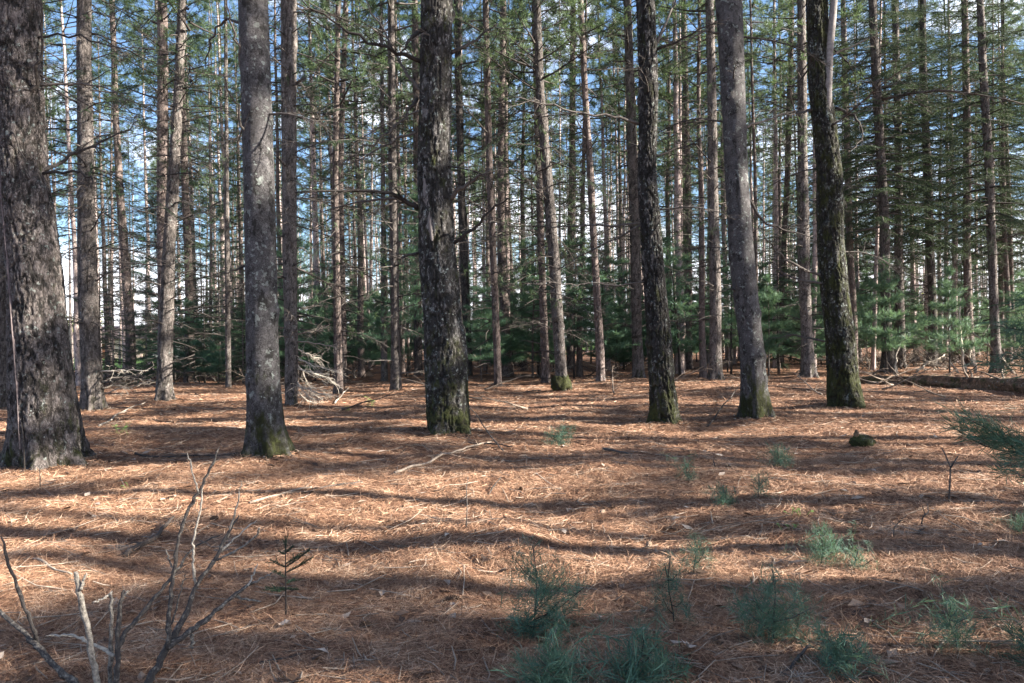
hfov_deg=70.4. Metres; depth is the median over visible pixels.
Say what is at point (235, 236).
pine tree
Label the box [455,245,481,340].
young pine tree
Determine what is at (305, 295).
young pine tree
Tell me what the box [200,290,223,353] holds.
young spruce tree
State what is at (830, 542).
pine seedling
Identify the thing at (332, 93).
pine tree
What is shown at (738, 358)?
pine tree
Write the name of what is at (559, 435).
pine seedling
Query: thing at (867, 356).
dead brush
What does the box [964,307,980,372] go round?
dead pole
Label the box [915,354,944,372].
dead pole
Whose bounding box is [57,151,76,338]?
pine tree
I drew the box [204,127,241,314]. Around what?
pine tree
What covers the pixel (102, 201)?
pine tree
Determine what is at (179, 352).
young pine tree
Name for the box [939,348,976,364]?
dead brush
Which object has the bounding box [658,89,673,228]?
pine tree
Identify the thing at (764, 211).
pine tree
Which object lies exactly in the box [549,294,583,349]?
young pine tree
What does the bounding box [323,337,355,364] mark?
young pine tree
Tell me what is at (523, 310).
young pine tree
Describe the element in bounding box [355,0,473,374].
pine tree
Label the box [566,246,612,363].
young pine tree
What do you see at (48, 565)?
fallen branch
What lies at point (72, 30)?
sky
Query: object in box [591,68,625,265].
pine tree
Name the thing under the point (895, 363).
dead pole
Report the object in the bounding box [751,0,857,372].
pine tree
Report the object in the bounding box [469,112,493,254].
pine tree
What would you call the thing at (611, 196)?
pine tree
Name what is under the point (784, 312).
young pine tree
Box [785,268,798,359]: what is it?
young pine tree
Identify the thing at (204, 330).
young spruce tree
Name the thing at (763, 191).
pine tree
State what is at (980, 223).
pine tree
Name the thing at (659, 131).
pine tree
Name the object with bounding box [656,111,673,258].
pine tree
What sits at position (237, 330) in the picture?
young pine tree
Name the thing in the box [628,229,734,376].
young pine tree
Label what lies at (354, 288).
young pine tree
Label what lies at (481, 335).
young pine tree
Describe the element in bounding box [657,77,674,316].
pine tree
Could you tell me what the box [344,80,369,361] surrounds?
pine tree
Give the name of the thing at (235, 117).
pine tree
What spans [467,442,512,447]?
fallen branch
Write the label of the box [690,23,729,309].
pine tree
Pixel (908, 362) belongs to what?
dead brush
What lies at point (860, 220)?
spruce tree
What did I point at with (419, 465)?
fallen branch
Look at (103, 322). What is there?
young spruce tree
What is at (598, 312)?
pine tree
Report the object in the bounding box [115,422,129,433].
herb
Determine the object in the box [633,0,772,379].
pine tree
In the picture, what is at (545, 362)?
pine tree
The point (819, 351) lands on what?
young pine tree
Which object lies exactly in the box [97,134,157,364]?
spruce tree
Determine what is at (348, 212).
pine tree
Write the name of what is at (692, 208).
pine tree
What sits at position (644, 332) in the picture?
young pine tree
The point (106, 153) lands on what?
pine tree
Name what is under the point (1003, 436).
young pine tree
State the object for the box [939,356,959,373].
dead pole
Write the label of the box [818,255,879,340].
young pine tree
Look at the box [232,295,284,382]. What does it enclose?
young spruce tree
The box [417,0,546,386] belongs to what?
pine tree
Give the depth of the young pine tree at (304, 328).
36.53 m
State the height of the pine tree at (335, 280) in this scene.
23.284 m
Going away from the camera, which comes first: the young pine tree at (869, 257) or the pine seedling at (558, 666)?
the pine seedling at (558, 666)
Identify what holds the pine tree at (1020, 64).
on the forest floor
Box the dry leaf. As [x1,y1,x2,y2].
[681,639,697,648]
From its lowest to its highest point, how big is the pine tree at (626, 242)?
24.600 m
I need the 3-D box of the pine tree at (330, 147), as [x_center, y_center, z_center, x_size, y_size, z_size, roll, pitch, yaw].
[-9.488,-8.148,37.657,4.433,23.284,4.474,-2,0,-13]
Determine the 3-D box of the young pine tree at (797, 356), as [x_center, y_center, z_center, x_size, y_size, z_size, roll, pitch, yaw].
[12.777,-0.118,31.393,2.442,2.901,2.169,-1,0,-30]
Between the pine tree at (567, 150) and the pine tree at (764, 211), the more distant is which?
the pine tree at (764, 211)
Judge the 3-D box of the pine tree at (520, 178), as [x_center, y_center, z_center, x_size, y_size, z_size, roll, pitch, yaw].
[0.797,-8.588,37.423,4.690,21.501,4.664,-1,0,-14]
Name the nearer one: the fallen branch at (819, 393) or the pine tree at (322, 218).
the fallen branch at (819, 393)
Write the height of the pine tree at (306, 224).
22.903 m
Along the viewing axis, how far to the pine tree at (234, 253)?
88.02 m
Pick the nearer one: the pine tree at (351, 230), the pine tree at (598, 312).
the pine tree at (598, 312)
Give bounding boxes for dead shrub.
[0,446,272,682]
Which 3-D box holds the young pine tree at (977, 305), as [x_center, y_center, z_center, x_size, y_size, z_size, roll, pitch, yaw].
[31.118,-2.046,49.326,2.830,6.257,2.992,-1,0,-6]
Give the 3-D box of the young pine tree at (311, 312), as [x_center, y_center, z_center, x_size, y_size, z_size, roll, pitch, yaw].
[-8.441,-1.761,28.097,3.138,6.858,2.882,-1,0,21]
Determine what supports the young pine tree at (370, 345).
on the forest floor
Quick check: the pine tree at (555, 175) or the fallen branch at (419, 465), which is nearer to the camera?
the fallen branch at (419, 465)
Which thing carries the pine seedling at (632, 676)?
on the forest floor
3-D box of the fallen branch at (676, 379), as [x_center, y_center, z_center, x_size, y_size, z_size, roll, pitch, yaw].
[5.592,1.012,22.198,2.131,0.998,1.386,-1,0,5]
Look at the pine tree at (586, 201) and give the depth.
77.11 m
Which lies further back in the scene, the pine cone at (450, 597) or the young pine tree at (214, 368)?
the young pine tree at (214, 368)
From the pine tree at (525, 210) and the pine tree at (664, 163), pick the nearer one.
the pine tree at (664, 163)
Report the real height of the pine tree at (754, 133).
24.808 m
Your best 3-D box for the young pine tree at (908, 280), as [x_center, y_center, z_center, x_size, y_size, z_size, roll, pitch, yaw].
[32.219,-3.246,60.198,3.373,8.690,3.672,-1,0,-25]
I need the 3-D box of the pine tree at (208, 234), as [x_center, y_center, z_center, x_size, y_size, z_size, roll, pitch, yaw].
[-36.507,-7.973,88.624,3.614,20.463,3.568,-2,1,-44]
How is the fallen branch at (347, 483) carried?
on the forest floor
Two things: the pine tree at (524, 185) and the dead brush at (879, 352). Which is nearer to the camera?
the dead brush at (879, 352)
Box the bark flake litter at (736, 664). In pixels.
[0,394,1023,682]
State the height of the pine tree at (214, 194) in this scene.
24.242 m
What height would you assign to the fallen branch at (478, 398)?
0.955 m
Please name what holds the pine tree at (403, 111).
on the forest floor
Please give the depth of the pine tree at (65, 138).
51.47 m
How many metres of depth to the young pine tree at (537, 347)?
30.13 m
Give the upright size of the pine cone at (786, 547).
0.048 m
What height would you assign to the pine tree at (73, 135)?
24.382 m
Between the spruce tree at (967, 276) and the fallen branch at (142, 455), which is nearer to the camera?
the fallen branch at (142, 455)
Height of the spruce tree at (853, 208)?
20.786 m
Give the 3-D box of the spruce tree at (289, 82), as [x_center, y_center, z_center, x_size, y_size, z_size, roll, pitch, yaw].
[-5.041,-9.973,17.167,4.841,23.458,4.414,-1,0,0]
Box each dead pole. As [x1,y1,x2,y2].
[893,345,905,373]
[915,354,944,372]
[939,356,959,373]
[957,299,966,371]
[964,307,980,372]
[971,331,1015,373]
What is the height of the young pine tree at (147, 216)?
9.237 m
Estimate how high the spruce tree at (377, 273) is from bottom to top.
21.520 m
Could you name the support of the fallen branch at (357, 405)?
on the forest floor
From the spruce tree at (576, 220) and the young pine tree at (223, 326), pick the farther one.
the spruce tree at (576, 220)
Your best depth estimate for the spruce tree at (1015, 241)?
47.17 m
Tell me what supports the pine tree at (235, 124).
on the forest floor
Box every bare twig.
[21,423,25,470]
[466,478,467,528]
[893,516,905,537]
[921,504,928,525]
[942,448,957,502]
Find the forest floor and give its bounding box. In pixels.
[0,347,1023,682]
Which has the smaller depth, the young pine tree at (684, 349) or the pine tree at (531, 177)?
the young pine tree at (684, 349)
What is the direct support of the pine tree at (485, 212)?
on the forest floor
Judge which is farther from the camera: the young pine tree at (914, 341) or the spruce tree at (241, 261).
the spruce tree at (241, 261)
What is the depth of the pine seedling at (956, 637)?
3.28 m
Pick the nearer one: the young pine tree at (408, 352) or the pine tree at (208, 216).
the young pine tree at (408, 352)
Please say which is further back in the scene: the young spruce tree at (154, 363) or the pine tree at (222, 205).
the pine tree at (222, 205)
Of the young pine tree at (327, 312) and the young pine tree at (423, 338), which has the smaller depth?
the young pine tree at (327, 312)
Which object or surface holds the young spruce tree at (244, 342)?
on the forest floor
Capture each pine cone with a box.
[359,621,372,627]
[443,595,458,601]
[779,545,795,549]
[858,508,867,512]
[922,591,930,598]
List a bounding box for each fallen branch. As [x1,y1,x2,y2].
[31,558,71,574]
[98,402,145,425]
[121,516,174,557]
[134,449,237,458]
[248,486,311,503]
[259,652,304,663]
[316,482,362,488]
[334,388,348,403]
[336,481,362,485]
[341,390,408,410]
[345,368,362,381]
[393,441,490,473]
[395,375,481,399]
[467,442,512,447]
[469,390,527,409]
[469,406,503,450]
[484,373,529,389]
[488,477,500,494]
[502,362,535,376]
[582,362,623,375]
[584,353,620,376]
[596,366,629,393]
[602,447,632,454]
[674,359,732,384]
[706,385,739,426]
[768,385,822,390]
[780,636,830,675]
[786,370,825,394]
[808,361,876,383]
[859,369,893,385]
[876,366,923,384]
[879,369,945,397]
[882,362,948,391]
[951,353,989,373]
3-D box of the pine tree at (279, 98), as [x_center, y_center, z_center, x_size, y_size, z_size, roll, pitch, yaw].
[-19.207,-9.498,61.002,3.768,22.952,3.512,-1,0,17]
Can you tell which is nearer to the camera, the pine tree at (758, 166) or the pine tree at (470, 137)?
the pine tree at (470, 137)
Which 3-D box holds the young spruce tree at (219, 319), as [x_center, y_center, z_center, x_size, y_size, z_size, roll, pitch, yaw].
[-12.800,-1.365,31.667,3.359,6.458,3.794,-1,0,40]
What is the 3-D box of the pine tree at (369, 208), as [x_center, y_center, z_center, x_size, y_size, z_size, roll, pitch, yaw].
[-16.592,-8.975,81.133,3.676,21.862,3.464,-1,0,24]
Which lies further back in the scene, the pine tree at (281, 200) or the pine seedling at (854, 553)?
the pine tree at (281, 200)
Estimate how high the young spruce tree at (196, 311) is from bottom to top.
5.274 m
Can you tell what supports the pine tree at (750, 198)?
on the forest floor
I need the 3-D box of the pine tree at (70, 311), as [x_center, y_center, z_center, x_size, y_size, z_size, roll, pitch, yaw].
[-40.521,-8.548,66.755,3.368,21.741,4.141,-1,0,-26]
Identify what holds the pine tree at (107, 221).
on the forest floor
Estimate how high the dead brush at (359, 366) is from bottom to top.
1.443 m
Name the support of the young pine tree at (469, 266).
on the forest floor
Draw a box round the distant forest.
[216,174,1023,352]
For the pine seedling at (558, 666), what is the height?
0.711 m
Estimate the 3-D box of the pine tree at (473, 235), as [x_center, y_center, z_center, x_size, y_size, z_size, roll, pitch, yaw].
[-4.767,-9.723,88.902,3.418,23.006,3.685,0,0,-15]
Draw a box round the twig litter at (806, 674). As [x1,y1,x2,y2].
[0,372,1023,682]
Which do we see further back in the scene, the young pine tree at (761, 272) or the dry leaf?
the young pine tree at (761, 272)
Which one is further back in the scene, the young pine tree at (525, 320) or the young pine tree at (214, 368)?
the young pine tree at (525, 320)
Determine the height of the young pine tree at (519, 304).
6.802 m
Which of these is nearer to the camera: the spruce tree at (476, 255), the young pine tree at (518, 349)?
the young pine tree at (518, 349)
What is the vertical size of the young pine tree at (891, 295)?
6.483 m
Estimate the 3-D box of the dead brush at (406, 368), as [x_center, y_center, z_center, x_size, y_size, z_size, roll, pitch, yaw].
[-4.527,0.636,32.095,2.677,1.861,1.385,-1,0,30]
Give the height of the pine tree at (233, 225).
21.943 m
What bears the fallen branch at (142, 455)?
on the forest floor
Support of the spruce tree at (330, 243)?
on the forest floor
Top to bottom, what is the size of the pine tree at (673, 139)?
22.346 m
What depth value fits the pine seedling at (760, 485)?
6.59 m
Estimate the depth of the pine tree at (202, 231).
80.67 m
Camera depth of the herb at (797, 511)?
5.91 m
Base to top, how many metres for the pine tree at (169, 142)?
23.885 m
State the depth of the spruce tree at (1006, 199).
60.43 m
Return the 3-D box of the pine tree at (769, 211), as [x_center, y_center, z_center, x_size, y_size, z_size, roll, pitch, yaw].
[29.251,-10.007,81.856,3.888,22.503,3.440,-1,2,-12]
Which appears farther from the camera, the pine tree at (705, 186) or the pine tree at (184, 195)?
the pine tree at (705, 186)
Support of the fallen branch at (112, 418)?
on the forest floor
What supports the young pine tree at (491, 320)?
on the forest floor
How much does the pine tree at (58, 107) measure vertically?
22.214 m
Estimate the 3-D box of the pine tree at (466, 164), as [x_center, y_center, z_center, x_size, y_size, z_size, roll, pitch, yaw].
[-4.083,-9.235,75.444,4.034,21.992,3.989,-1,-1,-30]
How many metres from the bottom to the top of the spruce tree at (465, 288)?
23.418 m
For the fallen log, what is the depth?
19.83 m
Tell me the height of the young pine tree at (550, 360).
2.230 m
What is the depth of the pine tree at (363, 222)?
65.71 m
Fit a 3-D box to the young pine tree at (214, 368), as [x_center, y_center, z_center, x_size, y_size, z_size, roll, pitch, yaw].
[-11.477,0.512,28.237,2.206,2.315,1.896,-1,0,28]
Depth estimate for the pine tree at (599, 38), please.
35.77 m
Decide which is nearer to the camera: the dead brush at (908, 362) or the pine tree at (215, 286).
the dead brush at (908, 362)
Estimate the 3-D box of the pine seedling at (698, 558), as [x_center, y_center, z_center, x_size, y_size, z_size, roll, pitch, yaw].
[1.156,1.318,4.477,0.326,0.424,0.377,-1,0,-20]
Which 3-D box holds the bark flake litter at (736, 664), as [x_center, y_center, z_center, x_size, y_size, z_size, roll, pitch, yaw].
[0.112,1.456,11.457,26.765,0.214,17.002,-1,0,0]
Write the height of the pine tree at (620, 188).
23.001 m
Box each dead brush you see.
[102,347,124,385]
[179,347,212,383]
[323,353,372,376]
[347,358,380,377]
[388,340,423,376]
[513,352,570,377]
[611,356,647,368]
[858,332,879,367]
[858,337,878,368]
[859,351,879,366]
[861,351,880,369]
[876,341,925,369]
[877,339,936,367]
[894,334,951,369]
[906,347,924,365]
[913,346,983,370]
[919,348,959,365]
[938,345,960,364]
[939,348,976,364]
[944,343,980,363]
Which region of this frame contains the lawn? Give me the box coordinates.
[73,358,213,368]
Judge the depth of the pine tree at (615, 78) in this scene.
31.19 m
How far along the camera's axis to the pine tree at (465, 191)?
72.33 m
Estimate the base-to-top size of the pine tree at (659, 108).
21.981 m
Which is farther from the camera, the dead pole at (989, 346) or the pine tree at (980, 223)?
the pine tree at (980, 223)
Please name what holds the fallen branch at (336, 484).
on the forest floor
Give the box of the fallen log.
[859,356,1023,392]
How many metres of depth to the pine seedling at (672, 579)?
3.77 m
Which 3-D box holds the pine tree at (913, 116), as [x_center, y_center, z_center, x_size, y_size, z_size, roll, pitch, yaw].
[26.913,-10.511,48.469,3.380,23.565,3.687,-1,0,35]
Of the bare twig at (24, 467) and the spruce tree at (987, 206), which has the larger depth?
the spruce tree at (987, 206)
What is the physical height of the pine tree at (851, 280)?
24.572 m
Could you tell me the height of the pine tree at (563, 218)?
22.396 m
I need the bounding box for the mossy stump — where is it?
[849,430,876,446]
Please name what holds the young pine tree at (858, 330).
on the forest floor
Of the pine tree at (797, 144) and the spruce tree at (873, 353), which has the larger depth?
the pine tree at (797, 144)
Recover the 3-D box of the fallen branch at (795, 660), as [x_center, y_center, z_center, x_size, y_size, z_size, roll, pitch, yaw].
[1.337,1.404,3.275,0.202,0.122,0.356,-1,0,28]
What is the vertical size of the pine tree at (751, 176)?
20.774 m
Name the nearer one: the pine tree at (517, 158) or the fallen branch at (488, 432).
the fallen branch at (488, 432)
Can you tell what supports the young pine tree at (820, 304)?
on the forest floor
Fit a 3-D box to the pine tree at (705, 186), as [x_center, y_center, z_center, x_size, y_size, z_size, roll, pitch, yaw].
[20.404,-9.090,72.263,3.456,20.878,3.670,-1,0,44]
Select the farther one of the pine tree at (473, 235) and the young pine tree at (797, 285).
the pine tree at (473, 235)
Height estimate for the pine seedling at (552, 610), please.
0.726 m
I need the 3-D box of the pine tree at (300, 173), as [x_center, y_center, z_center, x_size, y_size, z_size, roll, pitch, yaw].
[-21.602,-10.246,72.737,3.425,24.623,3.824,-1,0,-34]
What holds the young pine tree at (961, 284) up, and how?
on the forest floor
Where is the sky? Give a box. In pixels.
[43,0,1023,339]
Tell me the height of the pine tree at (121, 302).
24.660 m
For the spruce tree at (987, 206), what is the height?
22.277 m
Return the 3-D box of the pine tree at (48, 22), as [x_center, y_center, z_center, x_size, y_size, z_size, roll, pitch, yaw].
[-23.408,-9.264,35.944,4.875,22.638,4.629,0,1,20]
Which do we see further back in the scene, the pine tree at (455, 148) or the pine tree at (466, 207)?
the pine tree at (466, 207)
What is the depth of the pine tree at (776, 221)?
34.87 m
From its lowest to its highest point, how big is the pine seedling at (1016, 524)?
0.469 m
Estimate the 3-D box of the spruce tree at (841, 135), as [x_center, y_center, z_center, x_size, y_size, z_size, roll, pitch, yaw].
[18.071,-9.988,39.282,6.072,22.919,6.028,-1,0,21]
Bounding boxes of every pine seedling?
[489,612,629,682]
[495,533,601,645]
[538,421,578,446]
[557,611,696,682]
[629,550,698,634]
[662,451,701,481]
[676,528,718,575]
[702,482,738,507]
[722,563,832,650]
[745,469,777,499]
[757,441,799,467]
[778,520,849,567]
[789,615,894,682]
[832,521,880,571]
[870,559,1012,660]
[987,510,1023,534]
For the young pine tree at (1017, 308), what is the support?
on the forest floor
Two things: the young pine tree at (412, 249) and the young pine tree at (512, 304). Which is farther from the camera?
the young pine tree at (512, 304)
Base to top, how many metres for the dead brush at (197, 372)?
1.993 m
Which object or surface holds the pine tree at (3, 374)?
on the forest floor
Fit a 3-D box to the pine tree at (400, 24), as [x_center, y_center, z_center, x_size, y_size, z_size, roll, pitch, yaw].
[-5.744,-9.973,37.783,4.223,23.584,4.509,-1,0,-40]
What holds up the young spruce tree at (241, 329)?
on the forest floor
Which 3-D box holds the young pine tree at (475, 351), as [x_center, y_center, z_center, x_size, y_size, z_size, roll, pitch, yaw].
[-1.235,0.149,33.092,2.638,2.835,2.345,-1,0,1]
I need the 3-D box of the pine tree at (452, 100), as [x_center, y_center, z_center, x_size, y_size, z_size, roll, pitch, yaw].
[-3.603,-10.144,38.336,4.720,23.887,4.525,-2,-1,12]
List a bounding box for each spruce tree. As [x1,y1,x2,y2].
[43,0,185,410]
[67,0,244,400]
[74,269,128,378]
[79,266,147,385]
[92,0,234,391]
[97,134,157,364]
[111,276,177,384]
[131,267,202,384]
[133,19,236,360]
[144,274,201,380]
[173,239,244,380]
[173,265,215,378]
[173,275,231,382]
[193,0,376,409]
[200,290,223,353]
[201,19,281,369]
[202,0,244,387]
[209,284,245,384]
[221,2,329,361]
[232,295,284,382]
[232,299,283,379]
[235,307,283,372]
[312,184,349,315]
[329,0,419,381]
[372,150,413,359]
[401,126,457,354]
[409,0,497,375]
[455,0,633,392]
[469,180,496,306]
[558,156,588,353]
[596,165,627,280]
[691,176,706,301]
[706,259,739,359]
[757,143,796,297]
[757,231,825,373]
[781,83,843,357]
[784,0,1023,372]
[787,101,879,295]
[791,0,906,266]
[795,19,909,269]
[797,0,961,370]
[834,0,981,367]
[843,126,873,291]
[855,0,997,363]
[855,79,942,355]
[860,0,997,366]
[863,2,962,360]
[891,0,1023,373]
[920,26,1022,315]
[935,86,1019,325]
[952,0,1023,362]
[957,43,1023,351]
[971,78,1023,271]
[985,109,1023,316]
[995,5,1023,343]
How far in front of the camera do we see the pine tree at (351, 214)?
67.88 m
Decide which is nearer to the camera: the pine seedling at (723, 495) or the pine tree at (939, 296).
the pine seedling at (723, 495)
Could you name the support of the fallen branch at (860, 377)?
on the forest floor
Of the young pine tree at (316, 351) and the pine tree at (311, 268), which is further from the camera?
the pine tree at (311, 268)
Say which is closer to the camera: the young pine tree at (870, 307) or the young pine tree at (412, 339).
the young pine tree at (870, 307)
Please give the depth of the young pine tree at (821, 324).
37.08 m
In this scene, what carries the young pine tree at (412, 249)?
on the forest floor
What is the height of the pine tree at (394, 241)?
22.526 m
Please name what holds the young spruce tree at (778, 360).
on the forest floor
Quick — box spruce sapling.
[263,535,313,614]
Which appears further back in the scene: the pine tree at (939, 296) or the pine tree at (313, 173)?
the pine tree at (939, 296)
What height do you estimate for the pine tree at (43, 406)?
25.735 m
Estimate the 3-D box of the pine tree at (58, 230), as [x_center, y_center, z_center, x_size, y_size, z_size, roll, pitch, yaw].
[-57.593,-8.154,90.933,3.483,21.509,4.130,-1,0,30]
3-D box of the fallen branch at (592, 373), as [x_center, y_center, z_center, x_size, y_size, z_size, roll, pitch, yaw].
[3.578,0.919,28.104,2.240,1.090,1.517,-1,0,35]
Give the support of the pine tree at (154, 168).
on the forest floor
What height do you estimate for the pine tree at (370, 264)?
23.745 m
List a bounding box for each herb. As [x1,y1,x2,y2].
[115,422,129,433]
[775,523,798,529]
[784,508,813,515]
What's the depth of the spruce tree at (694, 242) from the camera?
84.69 m
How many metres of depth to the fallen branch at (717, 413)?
13.98 m
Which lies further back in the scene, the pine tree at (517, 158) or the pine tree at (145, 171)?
the pine tree at (145, 171)
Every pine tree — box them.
[0,0,105,407]
[0,0,182,471]
[42,0,92,286]
[42,1,76,291]
[43,0,124,385]
[44,72,75,232]
[48,82,76,337]
[53,134,76,363]
[56,205,65,271]
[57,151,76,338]
[62,0,157,378]
[63,31,129,369]
[71,76,113,366]
[92,1,143,370]
[93,74,139,365]
[94,130,115,308]
[97,162,117,357]
[97,183,117,332]
[106,125,149,275]
[107,0,195,296]
[118,188,202,339]
[119,13,169,369]
[120,0,224,372]
[123,166,149,308]
[124,0,231,381]
[135,321,156,368]
[143,136,175,253]
[143,157,155,300]
[143,295,183,355]
[147,74,195,297]
[148,297,217,383]
[150,103,197,345]
[175,0,242,373]
[179,168,209,286]
[183,115,203,276]
[186,0,242,366]
[187,326,238,382]
[188,66,237,331]
[190,110,213,340]
[194,153,215,318]
[196,0,338,458]
[196,37,240,364]
[196,196,219,282]
[197,129,231,323]
[198,281,221,342]
[200,161,222,332]
[203,160,222,268]
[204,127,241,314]
[212,10,243,364]
[213,299,238,350]
[216,162,243,337]
[217,150,243,339]
[218,203,243,320]
[221,39,281,259]
[221,301,245,376]
[228,77,244,274]
[233,0,323,375]
[243,260,311,349]
[272,0,351,377]
[273,95,297,248]
[274,0,413,393]
[274,156,303,261]
[276,212,333,382]
[278,277,327,360]
[287,0,514,434]
[296,0,367,332]
[296,20,346,365]
[296,70,329,315]
[296,123,309,296]
[297,0,412,382]
[297,17,332,294]
[298,25,328,315]
[298,89,332,284]
[298,303,331,373]
[298,320,332,363]
[298,324,333,380]
[302,182,324,290]
[305,162,330,302]
[305,253,370,377]
[307,6,353,220]
[310,0,401,376]
[315,0,452,390]
[317,169,330,296]
[318,41,352,263]
[323,262,357,342]
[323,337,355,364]
[330,1,386,369]
[343,91,376,342]
[343,143,357,301]
[343,143,369,316]
[344,0,420,371]
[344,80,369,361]
[344,183,357,291]
[346,32,397,364]
[346,287,376,364]
[346,289,364,322]
[347,130,378,310]
[347,169,376,257]
[347,293,390,367]
[347,318,380,361]
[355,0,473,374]
[355,286,409,365]
[359,182,423,365]
[361,41,412,367]
[362,0,419,279]
[364,146,388,288]
[368,9,423,368]
[374,68,412,245]
[374,147,388,298]
[380,69,413,330]
[387,306,413,359]
[398,1,481,236]
[399,27,452,235]
[402,164,413,356]
[403,106,413,356]
[405,314,413,352]
[409,321,423,350]
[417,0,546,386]
[450,127,475,255]
[451,0,497,339]
[451,0,520,369]
[451,49,468,254]
[453,0,559,376]
[453,82,480,272]
[454,143,478,234]
[455,155,481,312]
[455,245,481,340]
[456,147,478,286]
[458,263,478,341]
[462,278,509,381]
[463,0,591,382]
[463,30,497,287]
[465,0,560,369]
[465,118,496,266]
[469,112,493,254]
[469,191,479,269]
[470,157,496,292]
[471,38,515,225]
[471,127,492,287]
[471,284,515,350]
[471,299,530,367]
[472,318,492,374]
[473,86,517,274]
[473,262,499,340]
[476,0,526,365]
[483,0,568,370]
[485,312,535,370]
[490,205,575,378]
[491,39,530,361]
[491,293,517,352]
[492,108,518,204]
[508,244,576,375]
[509,0,744,424]
[509,127,533,291]
[509,135,535,256]
[510,121,554,275]
[510,179,535,283]
[511,260,536,366]
[513,302,565,377]
[516,110,558,297]
[521,0,639,380]
[521,56,561,285]
[525,23,567,205]
[531,0,593,260]
[535,86,567,219]
[537,222,614,377]
[542,0,625,376]
[543,0,617,368]
[548,334,567,371]
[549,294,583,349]
[552,101,581,241]
[553,124,585,249]
[553,146,568,287]
[554,180,566,244]
[563,0,636,369]
[564,243,642,356]
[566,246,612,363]
[574,0,696,377]
[575,250,627,331]
[576,170,601,238]
[584,322,620,357]
[585,0,673,359]
[585,131,613,254]
[587,290,631,375]
[588,1,635,364]
[588,19,637,301]
[589,248,645,368]
[590,31,638,365]
[590,88,623,280]
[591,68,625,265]
[594,103,625,269]
[606,58,640,357]
[612,160,628,312]
[612,330,644,369]
[618,0,715,373]
[620,63,658,358]
[621,85,666,275]
[622,0,704,362]
[622,294,698,355]
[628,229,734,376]
[628,304,646,356]
[632,0,716,369]
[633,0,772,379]
[633,52,672,237]
[634,43,673,244]
[655,0,755,377]
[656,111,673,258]
[657,0,834,418]
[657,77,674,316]
[657,133,673,253]
[658,0,723,368]
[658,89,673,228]
[662,245,696,361]
[663,28,707,292]
[663,64,702,282]
[670,142,698,354]
[684,226,722,332]
[688,12,721,362]
[689,77,720,245]
[689,82,719,357]
[689,108,720,276]
[690,7,763,366]
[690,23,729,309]
[692,180,706,266]
[692,309,708,354]
[693,10,763,363]
[697,238,763,374]
[697,254,738,371]
[704,161,729,351]
[714,0,795,287]
[717,18,765,360]
[719,104,764,355]
[727,249,783,339]
[731,272,797,375]
[743,0,807,367]
[743,16,785,283]
[745,64,771,211]
[746,0,796,285]
[747,0,867,377]
[747,144,762,249]
[748,0,829,366]
[748,108,778,305]
[749,0,936,408]
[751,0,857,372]
[752,149,772,290]
[754,64,793,273]
[757,160,783,279]
[757,167,771,283]
[760,150,796,253]
[762,280,798,344]
[765,71,796,353]
[765,275,825,358]
[767,40,811,263]
[771,164,796,288]
[775,226,824,338]
[780,308,825,359]
[781,82,812,256]
[783,167,796,286]
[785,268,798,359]
[796,0,899,368]
[799,264,821,363]
[816,300,825,347]
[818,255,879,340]
[832,0,886,362]
[841,0,941,358]
[853,255,932,373]
[854,244,873,324]
[857,261,910,338]
[857,274,892,366]
[858,0,938,359]
[858,291,877,360]
[879,267,920,325]
[888,14,937,312]
[892,264,921,303]
[894,289,943,362]
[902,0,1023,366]
[905,17,970,344]
[907,263,995,374]
[910,128,933,329]
[913,0,988,362]
[914,0,998,361]
[934,283,1023,671]
[936,238,998,334]
[946,321,979,355]
[949,278,986,332]
[951,0,1023,336]
[955,71,996,354]
[959,297,1012,361]
[960,301,989,346]
[969,0,1023,357]
[971,0,1023,351]
[971,128,983,296]
[974,4,1022,315]
[988,269,1023,349]
[997,0,1023,282]
[1001,5,1023,306]
[1006,0,1023,173]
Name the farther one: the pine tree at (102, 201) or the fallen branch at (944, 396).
the pine tree at (102, 201)
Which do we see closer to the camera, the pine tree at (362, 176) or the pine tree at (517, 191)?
the pine tree at (362, 176)
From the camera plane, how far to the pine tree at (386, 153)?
57.07 m
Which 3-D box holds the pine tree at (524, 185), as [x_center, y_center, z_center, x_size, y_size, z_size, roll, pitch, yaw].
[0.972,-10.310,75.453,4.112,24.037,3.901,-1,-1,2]
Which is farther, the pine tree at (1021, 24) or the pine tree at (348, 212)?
the pine tree at (348, 212)
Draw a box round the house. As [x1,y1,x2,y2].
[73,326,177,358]
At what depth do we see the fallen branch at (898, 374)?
21.35 m
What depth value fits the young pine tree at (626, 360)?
36.38 m
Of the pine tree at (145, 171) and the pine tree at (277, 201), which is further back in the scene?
the pine tree at (145, 171)
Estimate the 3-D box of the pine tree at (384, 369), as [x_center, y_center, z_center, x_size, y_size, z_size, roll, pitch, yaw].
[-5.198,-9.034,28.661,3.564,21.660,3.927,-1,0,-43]
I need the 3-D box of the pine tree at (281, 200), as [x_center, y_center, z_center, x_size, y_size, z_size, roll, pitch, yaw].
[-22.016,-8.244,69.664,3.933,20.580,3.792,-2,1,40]
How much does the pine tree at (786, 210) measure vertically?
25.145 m
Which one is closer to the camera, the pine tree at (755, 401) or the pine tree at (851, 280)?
the pine tree at (755, 401)
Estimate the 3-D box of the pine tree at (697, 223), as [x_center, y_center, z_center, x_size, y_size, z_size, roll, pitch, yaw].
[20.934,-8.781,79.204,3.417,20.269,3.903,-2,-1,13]
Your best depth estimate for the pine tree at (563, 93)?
42.44 m

